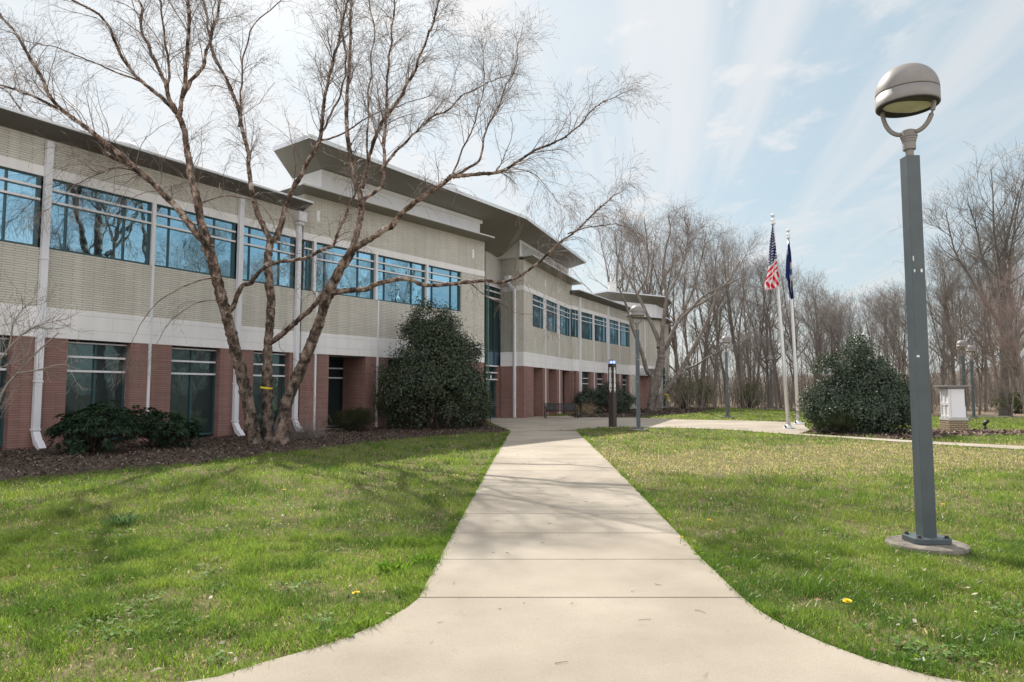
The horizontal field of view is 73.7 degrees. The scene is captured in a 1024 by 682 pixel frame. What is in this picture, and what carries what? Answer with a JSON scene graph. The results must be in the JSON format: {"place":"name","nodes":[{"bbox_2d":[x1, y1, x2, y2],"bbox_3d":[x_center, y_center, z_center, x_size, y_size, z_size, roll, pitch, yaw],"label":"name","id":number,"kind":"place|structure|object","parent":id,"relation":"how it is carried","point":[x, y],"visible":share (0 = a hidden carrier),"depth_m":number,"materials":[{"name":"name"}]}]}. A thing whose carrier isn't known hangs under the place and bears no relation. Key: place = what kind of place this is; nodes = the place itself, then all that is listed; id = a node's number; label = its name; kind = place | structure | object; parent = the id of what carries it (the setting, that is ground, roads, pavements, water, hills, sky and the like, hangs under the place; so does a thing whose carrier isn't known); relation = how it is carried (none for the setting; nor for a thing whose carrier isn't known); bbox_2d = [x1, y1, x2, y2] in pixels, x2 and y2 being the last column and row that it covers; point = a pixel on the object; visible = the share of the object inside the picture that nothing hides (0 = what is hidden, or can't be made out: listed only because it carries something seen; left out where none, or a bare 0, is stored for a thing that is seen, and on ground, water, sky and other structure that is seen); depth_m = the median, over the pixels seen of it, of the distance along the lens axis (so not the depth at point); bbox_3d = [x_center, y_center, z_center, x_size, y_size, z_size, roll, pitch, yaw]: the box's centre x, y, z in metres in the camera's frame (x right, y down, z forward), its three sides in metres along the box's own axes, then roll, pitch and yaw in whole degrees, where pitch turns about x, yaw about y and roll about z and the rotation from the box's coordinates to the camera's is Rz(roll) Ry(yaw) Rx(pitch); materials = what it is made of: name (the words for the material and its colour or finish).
{"place":"outdoors","nodes":[
{"label":"outdoors","id":0,"kind":"place"},
{"bbox_2d":[0,406,1023,681],"bbox_3d":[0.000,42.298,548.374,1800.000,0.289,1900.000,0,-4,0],"label":"ground","id":1,"kind":"structure","parent":0,"point":[88,664],"depth_m":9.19,"materials":[{"name":"plant"}]},
{"bbox_2d":[100,510,140,526],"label":"weed clump","id":2,"kind":"object","parent":1,"relation":"on","point":[129,518],"visible":0.93,"depth_m":8.12,"materials":[{"name":"green plant"}]},
{"bbox_2d":[0,421,509,479],"bbox_3d":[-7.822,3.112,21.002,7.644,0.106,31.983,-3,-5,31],"label":"bark mulch","id":3,"kind":"object","parent":1,"relation":"on","point":[212,442],"visible":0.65,"depth_m":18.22,"materials":[{"name":"brown wood"}]},
{"bbox_2d":[0,269,93,416],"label":"dogwood tree","id":4,"kind":"object","parent":3,"relation":"on","point":[10,345],"visible":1,"depth_m":15.91,"materials":[{"name":"brown plant"}]},
{"bbox_2d":[42,399,143,455],"bbox_3d":[-10.778,2.273,17.656,2.560,1.518,1.924,0,-4,0],"label":"rhododendron","id":5,"kind":"object","parent":3,"relation":"on","point":[88,431],"visible":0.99,"depth_m":17.35,"materials":[{"name":"green plant"}]},
{"bbox_2d":[122,405,202,448],"bbox_3d":[-9.965,2.486,19.359,2.475,1.356,1.671,0,-4,-1],"label":"rhododendron","id":6,"kind":"object","parent":3,"relation":"on","point":[170,434],"visible":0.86,"depth_m":19.15,"materials":[{"name":"green plant"}]},
{"bbox_2d":[289,413,348,439],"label":"ornamental grass","id":7,"kind":"object","parent":3,"relation":"on","point":[302,433],"depth_m":22.61,"materials":[{"name":"brown plant"}]},
{"bbox_2d":[0,0,680,445],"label":"river birch","id":8,"kind":"object","parent":3,"relation":"on","point":[280,432],"visible":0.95,"depth_m":20.37,"materials":[{"name":"brown plant"}]},
{"bbox_2d":[324,405,378,431],"bbox_3d":[-6.346,3.087,27.195,2.254,1.213,1.842,0,-4,0],"label":"shrub","id":9,"kind":"object","parent":3,"relation":"on","point":[355,420],"visible":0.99,"depth_m":27.01,"materials":[{"name":"green plant"}]},
{"bbox_2d":[367,295,498,428],"bbox_3d":[-3.479,0.837,29.517,5.060,6.056,4.700,4,-6,-41],"label":"holly tree","id":10,"kind":"object","parent":3,"relation":"on","point":[441,367],"visible":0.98,"depth_m":28.92,"materials":[{"name":"green plant"}]},
{"bbox_2d":[0,105,673,450],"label":"office building","id":11,"kind":"structure","parent":1,"relation":"on","point":[135,280],"depth_m":25.45,"materials":[{"name":"beige brick"}]},
{"bbox_2d":[0,337,8,446],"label":"window","id":12,"kind":"structure","parent":11,"relation":"in","point":[3,361],"depth_m":18.56,"materials":[{"name":"teal"}]},
{"bbox_2d":[0,166,41,246],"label":"window","id":13,"kind":"structure","parent":11,"relation":"in","point":[11,183],"depth_m":18.86,"materials":[{"name":"teal glass"}]},
{"bbox_2d":[64,341,126,440],"bbox_3d":[-12.594,1.541,20.564,0.115,2.960,1.820,-3,-5,31],"label":"window","id":14,"kind":"structure","parent":11,"relation":"in","point":[89,376],"depth_m":20.60,"materials":[{"name":"teal"}]},
{"bbox_2d":[49,179,151,264],"bbox_3d":[-12.453,-3.544,20.748,0.115,2.050,3.040,-3,-5,31],"label":"window","id":15,"kind":"structure","parent":11,"relation":"in","point":[135,248],"depth_m":20.75,"materials":[{"name":"teal glass"}]},
{"bbox_2d":[170,347,216,434],"bbox_3d":[-10.945,1.741,23.270,0.115,2.960,1.810,-3,-5,31],"label":"window","id":16,"kind":"structure","parent":11,"relation":"in","point":[192,391],"depth_m":23.44,"materials":[{"name":"teal"}]},
{"bbox_2d":[155,204,235,278],"bbox_3d":[-10.822,-3.346,23.424,0.115,2.050,3.040,-3,-5,31],"label":"window","id":17,"kind":"structure","parent":11,"relation":"in","point":[176,248],"depth_m":23.20,"materials":[{"name":"teal glass"}]},
{"bbox_2d":[243,225,294,288],"bbox_3d":[-9.284,-3.160,25.947,0.115,2.050,2.480,-3,-5,31],"label":"window","id":18,"kind":"structure","parent":11,"relation":"in","point":[252,243],"depth_m":25.76,"materials":[{"name":"teal glass"}]},
{"bbox_2d":[253,352,285,431],"bbox_3d":[-9.322,1.938,25.933,0.115,2.960,1.660,-3,-5,31],"label":"window","id":19,"kind":"structure","parent":11,"relation":"in","point":[278,360],"depth_m":26.26,"materials":[{"name":"teal"}]},
{"bbox_2d":[301,240,311,290],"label":"window","id":20,"kind":"structure","parent":11,"relation":"in","point":[308,268],"depth_m":27.59,"materials":[{"name":"teal glass"}]},
{"bbox_2d":[328,358,342,426],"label":"window","id":21,"kind":"structure","parent":11,"relation":"in","point":[335,383],"depth_m":30.28,"materials":[{"name":"teal"}]},
{"bbox_2d":[316,243,373,299],"bbox_3d":[-7.114,-2.927,29.093,0.115,2.050,3.150,-3,-5,38],"label":"window","id":22,"kind":"structure","parent":11,"relation":"in","point":[362,274],"depth_m":29.31,"materials":[{"name":"teal glass"}]},
{"bbox_2d":[378,255,424,306],"bbox_3d":[-5.145,-2.739,31.634,0.115,2.050,3.050,-3,-5,38],"label":"window","id":23,"kind":"structure","parent":11,"relation":"in","point":[403,292],"depth_m":31.64,"materials":[{"name":"teal glass"}]},
{"bbox_2d":[428,266,459,311],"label":"window","id":24,"kind":"structure","parent":11,"relation":"in","point":[451,294],"depth_m":34.00,"materials":[{"name":"teal glass"}]},
{"bbox_2d":[533,294,543,328],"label":"window","id":25,"kind":"structure","parent":11,"relation":"in","point":[538,303],"depth_m":43.82,"materials":[{"name":"teal glass"}]},
{"bbox_2d":[546,300,556,332],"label":"window","id":26,"kind":"structure","parent":11,"relation":"in","point":[549,304],"depth_m":46.61,"materials":[{"name":"teal glass"}]},
{"bbox_2d":[560,306,569,336],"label":"window","id":27,"kind":"structure","parent":11,"relation":"in","point":[565,326],"depth_m":49.75,"materials":[{"name":"teal glass"}]},
{"bbox_2d":[581,312,592,339],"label":"window","id":28,"kind":"structure","parent":11,"relation":"in","point":[586,319],"depth_m":53.25,"materials":[{"name":"teal glass"}]},
{"bbox_2d":[594,315,606,342],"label":"window","id":29,"kind":"structure","parent":11,"relation":"in","point":[600,322],"depth_m":55.95,"materials":[{"name":"teal glass"}]},
{"bbox_2d":[374,557,413,575],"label":"weed clump","id":30,"kind":"object","parent":1,"relation":"on","point":[388,565],"visible":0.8,"depth_m":6.00,"materials":[{"name":"green plant"}]},
{"bbox_2d":[0,459,1023,676],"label":"lawn weeds","id":31,"kind":"object","parent":1,"relation":"on","point":[907,644],"visible":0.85,"depth_m":4.82,"materials":[{"name":"green plant"}]},
{"bbox_2d":[0,441,1023,681],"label":"fallen leaves","id":32,"kind":"object","parent":1,"relation":"on","point":[235,659],"visible":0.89,"depth_m":5.65,"materials":[{"name":"brown plant"}]},
{"bbox_2d":[569,196,662,291],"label":"bare tree","id":33,"kind":"object","parent":1,"relation":"on","point":[617,277],"visible":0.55,"depth_m":72.73,"materials":[{"name":"brown plant"}]},
{"bbox_2d":[629,305,647,431],"bbox_3d":[5.070,1.117,27.543,0.760,5.155,0.760,0,-4,-2],"label":"street lamp","id":34,"kind":"object","parent":1,"relation":"on","point":[636,311],"visible":1,"depth_m":27.45,"materials":[{"name":"grey metal"}]},
{"bbox_2d":[568,407,714,417],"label":"bark mulch","id":35,"kind":"object","parent":1,"relation":"on","point":[629,414],"visible":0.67,"depth_m":50.37,"materials":[{"name":"brown wood"}]},
{"bbox_2d":[573,386,607,412],"bbox_3d":[5.658,4.353,50.227,2.975,2.150,2.454,1,-4,-16],"label":"evergreen shrub","id":36,"kind":"object","parent":35,"relation":"on","point":[587,396],"visible":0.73,"depth_m":49.76,"materials":[{"name":"green plant"}]},
{"bbox_2d":[592,380,635,412],"bbox_3d":[7.553,4.116,50.588,3.811,2.671,2.828,0,-4,-1],"label":"evergreen shrub","id":37,"kind":"object","parent":35,"relation":"on","point":[623,404],"visible":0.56,"depth_m":50.17,"materials":[{"name":"green plant"}]},
{"bbox_2d":[599,197,764,410],"bbox_3d":[13.768,-3.385,56.334,13.116,18.938,8.983,0,-4,0],"label":"river birch","id":38,"kind":"object","parent":35,"relation":"on","point":[655,400],"visible":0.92,"depth_m":55.94,"materials":[{"name":"brown plant"}]},
{"bbox_2d":[666,363,706,407],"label":"evergreen sapling","id":39,"kind":"object","parent":35,"relation":"on","point":[684,395],"visible":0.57,"depth_m":65.41,"materials":[{"name":"green plant"}]},
{"bbox_2d":[721,336,733,418],"bbox_3d":[12.850,2.177,40.851,0.737,5.000,0.737,0,-4,3],"label":"street lamp","id":40,"kind":"object","parent":1,"relation":"on","point":[725,339],"visible":0.99,"depth_m":40.77,"materials":[{"name":"grey metal"}]},
{"bbox_2d":[723,325,761,407],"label":"bare tree","id":41,"kind":"object","parent":1,"relation":"on","point":[744,359],"visible":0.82,"depth_m":66.47,"materials":[{"name":"brown plant"}]},
{"bbox_2d":[808,426,1023,439],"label":"bark mulch","id":42,"kind":"object","parent":1,"relation":"on","point":[936,433],"visible":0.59,"depth_m":25.19,"materials":[{"name":"brown wood"}]},
{"bbox_2d":[817,405,867,433],"bbox_3d":[12.223,2.936,25.337,1.806,1.229,1.525,0,-4,0],"label":"boxwood shrub","id":43,"kind":"object","parent":42,"relation":"on","point":[839,421],"visible":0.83,"depth_m":25.16,"materials":[{"name":"green plant"}]},
{"bbox_2d":[788,324,911,433],"bbox_3d":[13.321,1.464,26.196,5.115,4.322,3.763,0,-4,0],"label":"holly bush","id":44,"kind":"object","parent":42,"relation":"on","point":[876,399],"visible":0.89,"depth_m":25.70,"materials":[{"name":"green plant"}]},
{"bbox_2d":[933,385,971,430],"bbox_3d":[17.720,2.735,27.423,0.958,1.890,0.991,0,-4,6],"label":"sign box","id":45,"kind":"object","parent":42,"relation":"on","point":[953,408],"visible":0.97,"depth_m":27.13,"materials":[{"name":"paint"}]},
{"bbox_2d":[875,63,971,555],"bbox_3d":[4.250,-0.369,7.177,0.768,5.206,0.768,0,-4,0],"label":"street lamp","id":46,"kind":"object","parent":1,"relation":"on","point":[907,90],"visible":0.98,"depth_m":7.11,"materials":[{"name":"metal"}]},
{"bbox_2d":[889,647,959,668],"bbox_3d":[2.416,1.869,4.029,0.367,0.066,0.309,-3,-5,37],"label":"weed clump","id":47,"kind":"object","parent":1,"relation":"on","point":[903,654],"visible":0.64,"depth_m":4.04,"materials":[{"name":"green plant"}]},
{"bbox_2d":[956,340,972,420],"bbox_3d":[29.200,2.564,44.131,0.775,5.258,0.775,0,-4,-2],"label":"street lamp","id":48,"kind":"object","parent":1,"relation":"on","point":[962,358],"visible":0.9,"depth_m":44.11,"materials":[{"name":"grey metal"}]},
{"bbox_2d":[965,345,979,418],"bbox_3d":[31.900,2.850,47.319,0.760,5.155,0.760,0,-4,0],"label":"street lamp","id":49,"kind":"object","parent":1,"relation":"on","point":[972,349],"visible":0.84,"depth_m":47.26,"materials":[{"name":"grey metal"}]},
{"bbox_2d":[946,253,1023,410],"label":"red maple","id":50,"kind":"object","parent":1,"relation":"on","point":[1015,357],"visible":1,"depth_m":40.16,"materials":[{"name":"grey plant"}]},
{"bbox_2d":[982,301,1023,417],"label":"bare tree","id":51,"kind":"object","parent":1,"relation":"on","point":[1010,373],"visible":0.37,"depth_m":48.51,"materials":[{"name":"brown plant"}]},
{"bbox_2d":[0,0,1023,377],"label":"sky","id":52,"kind":"structure","parent":0,"point":[770,104],"materials":[{"name":"blue"}]},
{"bbox_2d":[187,431,962,681],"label":"path","id":53,"kind":"structure","parent":0,"point":[576,581],"depth_m":4.85,"materials":[{"name":"concrete"}]},
{"bbox_2d":[486,416,808,434],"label":"plaza","id":54,"kind":"structure","parent":0,"point":[542,423],"depth_m":32.54,"materials":[{"name":"concrete"}]},
{"bbox_2d":[544,403,577,418],"bbox_3d":[2.844,4.090,39.906,1.900,0.885,0.718,1,-4,-7],"label":"park bench","id":55,"kind":"object","parent":54,"relation":"on","point":[553,407],"visible":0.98,"depth_m":40.16,"materials":[{"name":"black metal"}]},
{"bbox_2d":[608,360,616,426],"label":"emergency pillar","id":56,"kind":"structure","parent":54,"relation":"on","point":[612,402],"depth_m":30.43,"materials":[{"name":"brown metal"}]},
{"bbox_2d":[771,214,794,428],"bbox_3d":[11.581,-0.905,29.246,0.757,9.266,0.480,0,-4,0],"label":"flagpole","id":57,"kind":"object","parent":54,"relation":"on","point":[788,425],"visible":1,"depth_m":29.07,"materials":[{"name":"white metal"}]},
{"bbox_2d":[764,225,778,289],"bbox_3d":[11.149,-3.600,29.340,0.633,2.850,0.359,0,-4,0],"label":"hanging flag","id":58,"kind":"object","parent":57,"relation":"hanging from","point":[771,281],"visible":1,"depth_m":29.32,"materials":[{"name":"fabric"}]},
{"bbox_2d":[786,229,803,424],"bbox_3d":[13.710,-0.746,33.053,0.505,9.506,0.480,-3,-5,39],"label":"flagpole","id":59,"kind":"object","parent":54,"relation":"on","point":[798,422],"visible":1,"depth_m":32.86,"materials":[{"name":"white metal"}]},
{"bbox_2d":[785,240,792,298],"bbox_3d":[13.460,-3.491,33.130,0.328,2.914,0.288,2,-5,-28],"label":"hanging flag","id":60,"kind":"object","parent":59,"relation":"hanging from","point":[788,274],"visible":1,"depth_m":33.12,"materials":[{"name":"fabric"}]},
{"bbox_2d":[669,365,1023,400],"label":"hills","id":61,"kind":"structure","parent":0,"point":[906,380],"depth_m":139.79,"materials":[{"name":"brown plant"}]},
{"bbox_2d":[671,400,1023,415],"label":"forest floor","id":62,"kind":"structure","parent":0,"point":[937,411],"depth_m":63.65,"materials":[{"name":"brown plant"}]},
{"bbox_2d":[606,219,691,330],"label":"bare tree","id":63,"kind":"object","parent":62,"relation":"on","point":[648,271],"visible":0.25,"depth_m":78.27,"materials":[{"name":"brown plant"}]},
{"bbox_2d":[614,193,708,406],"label":"bare tree","id":64,"kind":"object","parent":62,"relation":"on","point":[673,345],"visible":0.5,"depth_m":70.82,"materials":[{"name":"brown plant"}]},
{"bbox_2d":[613,207,710,326],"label":"bare tree","id":65,"kind":"object","parent":62,"relation":"on","point":[651,285],"visible":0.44,"depth_m":72.43,"materials":[{"name":"brown plant"}]},
{"bbox_2d":[654,235,719,404],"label":"bare tree","id":66,"kind":"object","parent":62,"relation":"on","point":[684,325],"visible":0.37,"depth_m":82.84,"materials":[{"name":"brown plant"}]},
{"bbox_2d":[676,232,746,407],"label":"bare tree","id":67,"kind":"object","parent":62,"relation":"on","point":[719,316],"visible":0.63,"depth_m":67.35,"materials":[{"name":"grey plant"}]},
{"bbox_2d":[676,230,751,407],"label":"bare tree","id":68,"kind":"object","parent":62,"relation":"on","point":[714,325],"visible":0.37,"depth_m":72.24,"materials":[{"name":"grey plant"}]},
{"bbox_2d":[704,340,736,406],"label":"bare tree","id":69,"kind":"object","parent":62,"relation":"on","point":[720,364],"visible":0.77,"depth_m":63.94,"materials":[{"name":"grey plant"}]},
{"bbox_2d":[677,212,767,405],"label":"bare tree","id":70,"kind":"object","parent":62,"relation":"on","point":[710,325],"visible":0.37,"depth_m":76.15,"materials":[{"name":"grey plant"}]},
{"bbox_2d":[687,219,785,408],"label":"bare tree","id":71,"kind":"object","parent":62,"relation":"on","point":[730,310],"visible":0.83,"depth_m":68.40,"materials":[{"name":"brown plant"}]},
{"bbox_2d":[713,264,779,372],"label":"bare tree","id":72,"kind":"object","parent":62,"relation":"on","point":[743,317],"visible":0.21,"depth_m":87.51,"materials":[{"name":"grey plant"}]},
{"bbox_2d":[730,376,769,408],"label":"evergreen sapling","id":73,"kind":"object","parent":62,"relation":"on","point":[747,393],"visible":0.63,"depth_m":67.50,"materials":[{"name":"green plant"}]},
{"bbox_2d":[724,251,812,404],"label":"bare tree","id":74,"kind":"object","parent":62,"relation":"on","point":[747,306],"visible":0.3,"depth_m":75.81,"materials":[{"name":"grey plant"}]},
{"bbox_2d":[751,330,786,408],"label":"bare tree","id":75,"kind":"object","parent":62,"relation":"on","point":[764,346],"visible":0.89,"depth_m":66.28,"materials":[{"name":"grey plant"}]},
{"bbox_2d":[732,253,806,407],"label":"bare tree","id":76,"kind":"object","parent":62,"relation":"on","point":[771,326],"visible":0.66,"depth_m":69.86,"materials":[{"name":"grey plant"}]},
{"bbox_2d":[735,248,806,407],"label":"bare tree","id":77,"kind":"object","parent":62,"relation":"on","point":[764,308],"visible":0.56,"depth_m":70.17,"materials":[{"name":"grey plant"}]},
{"bbox_2d":[744,254,825,406],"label":"bare tree","id":78,"kind":"object","parent":62,"relation":"on","point":[789,337],"visible":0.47,"depth_m":71.59,"materials":[{"name":"grey plant"}]},
{"bbox_2d":[768,300,818,409],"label":"bare tree","id":79,"kind":"object","parent":62,"relation":"on","point":[790,328],"visible":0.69,"depth_m":65.06,"materials":[{"name":"grey plant"}]},
{"bbox_2d":[785,276,847,380],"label":"bare tree","id":80,"kind":"object","parent":62,"relation":"on","point":[809,326],"visible":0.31,"depth_m":76.63,"materials":[{"name":"grey plant"}]},
{"bbox_2d":[802,328,834,397],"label":"bare tree","id":81,"kind":"object","parent":62,"relation":"on","point":[820,346],"visible":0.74,"depth_m":63.23,"materials":[{"name":"brown plant"}]},
{"bbox_2d":[795,266,843,391],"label":"bare tree","id":82,"kind":"object","parent":62,"relation":"on","point":[814,299],"visible":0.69,"depth_m":73.54,"materials":[{"name":"brown plant"}]},
{"bbox_2d":[629,287,1023,411],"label":"woods","id":83,"kind":"object","parent":62,"relation":"on","point":[722,395],"visible":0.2,"depth_m":69.93,"materials":[{"name":"brown"}]},
{"bbox_2d":[808,296,863,361],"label":"bare tree","id":84,"kind":"object","parent":62,"relation":"on","point":[825,321],"visible":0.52,"depth_m":62.81,"materials":[{"name":"brown plant"}]},
{"bbox_2d":[815,309,866,378],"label":"bare tree","id":85,"kind":"object","parent":62,"relation":"on","point":[840,337],"visible":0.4,"depth_m":62.57,"materials":[{"name":"brown plant"}]},
{"bbox_2d":[815,287,881,373],"bbox_3d":[29.627,0.829,60.096,5.056,11.683,5.621,1,-4,-19],"label":"bare tree","id":86,"kind":"object","parent":62,"relation":"on","point":[840,313],"visible":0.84,"depth_m":60.50,"materials":[{"name":"brown plant"}]},
{"bbox_2d":[845,290,896,359],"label":"bare tree","id":87,"kind":"object","parent":62,"relation":"on","point":[873,327],"visible":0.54,"depth_m":62.20,"materials":[{"name":"brown plant"}]},
{"bbox_2d":[855,282,908,381],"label":"bare tree","id":88,"kind":"object","parent":62,"relation":"on","point":[891,340],"visible":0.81,"depth_m":58.81,"materials":[{"name":"brown plant"}]},
{"bbox_2d":[875,271,949,412],"bbox_3d":[33.678,0.246,57.551,5.419,12.523,6.025,0,-4,-1],"label":"bare tree","id":89,"kind":"object","parent":62,"relation":"on","point":[904,323],"visible":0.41,"depth_m":58.11,"materials":[{"name":"brown plant"}]},
{"bbox_2d":[897,229,985,384],"bbox_3d":[39.733,-1.597,62.769,9.527,16.780,7.896,3,-5,-34],"label":"bare tree","id":90,"kind":"object","parent":62,"relation":"on","point":[946,306],"visible":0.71,"depth_m":63.34,"materials":[{"name":"brown plant"}]},
{"bbox_2d":[893,253,997,384],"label":"bare tree","id":91,"kind":"object","parent":62,"relation":"on","point":[940,308],"visible":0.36,"depth_m":66.72,"materials":[{"name":"brown plant"}]},
{"bbox_2d":[928,313,968,404],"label":"bare tree","id":92,"kind":"object","parent":62,"relation":"on","point":[947,347],"visible":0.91,"depth_m":54.52,"materials":[{"name":"brown plant"}]},
{"bbox_2d":[889,139,1023,415],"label":"bare oak","id":93,"kind":"object","parent":62,"relation":"on","point":[1005,234],"visible":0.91,"depth_m":51.65,"materials":[{"name":"brown plant"}]},
{"bbox_2d":[928,251,997,410],"bbox_3d":[41.159,-0.912,63.546,7.212,15.541,7.446,2,-5,-30],"label":"bare tree","id":94,"kind":"object","parent":62,"relation":"on","point":[959,356],"visible":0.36,"depth_m":63.07,"materials":[{"name":"brown plant"}]},
{"bbox_2d":[932,240,1006,411],"bbox_3d":[40.777,-1.408,59.850,6.443,16.047,8.046,-3,-5,37],"label":"bare tree","id":95,"kind":"object","parent":62,"relation":"on","point":[985,384],"visible":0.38,"depth_m":59.59,"materials":[{"name":"brown plant"}]},
{"bbox_2d":[929,227,1023,403],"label":"bare tree","id":96,"kind":"object","parent":62,"relation":"on","point":[989,344],"visible":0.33,"depth_m":59.54,"materials":[{"name":"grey plant"}]},
{"bbox_2d":[950,289,1010,414],"bbox_3d":[35.914,0.917,51.995,4.917,10.221,4.423,1,-4,-11],"label":"bare tree","id":97,"kind":"object","parent":62,"relation":"on","point":[979,322],"visible":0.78,"depth_m":52.39,"materials":[{"name":"grey plant"}]},
{"bbox_2d":[951,195,1023,413],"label":"bare tree","id":98,"kind":"object","parent":62,"relation":"on","point":[1016,288],"visible":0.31,"depth_m":56.89,"materials":[{"name":"grey plant"}]},
{"bbox_2d":[982,388,1023,414],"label":"evergreen sapling","id":99,"kind":"object","parent":62,"relation":"on","point":[1017,402],"visible":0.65,"depth_m":49.50,"materials":[{"name":"green plant"}]},
{"bbox_2d":[797,433,1023,449],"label":"sidewalk","id":100,"kind":"structure","parent":0,"point":[1011,447],"depth_m":20.62,"materials":[{"name":"concrete"}]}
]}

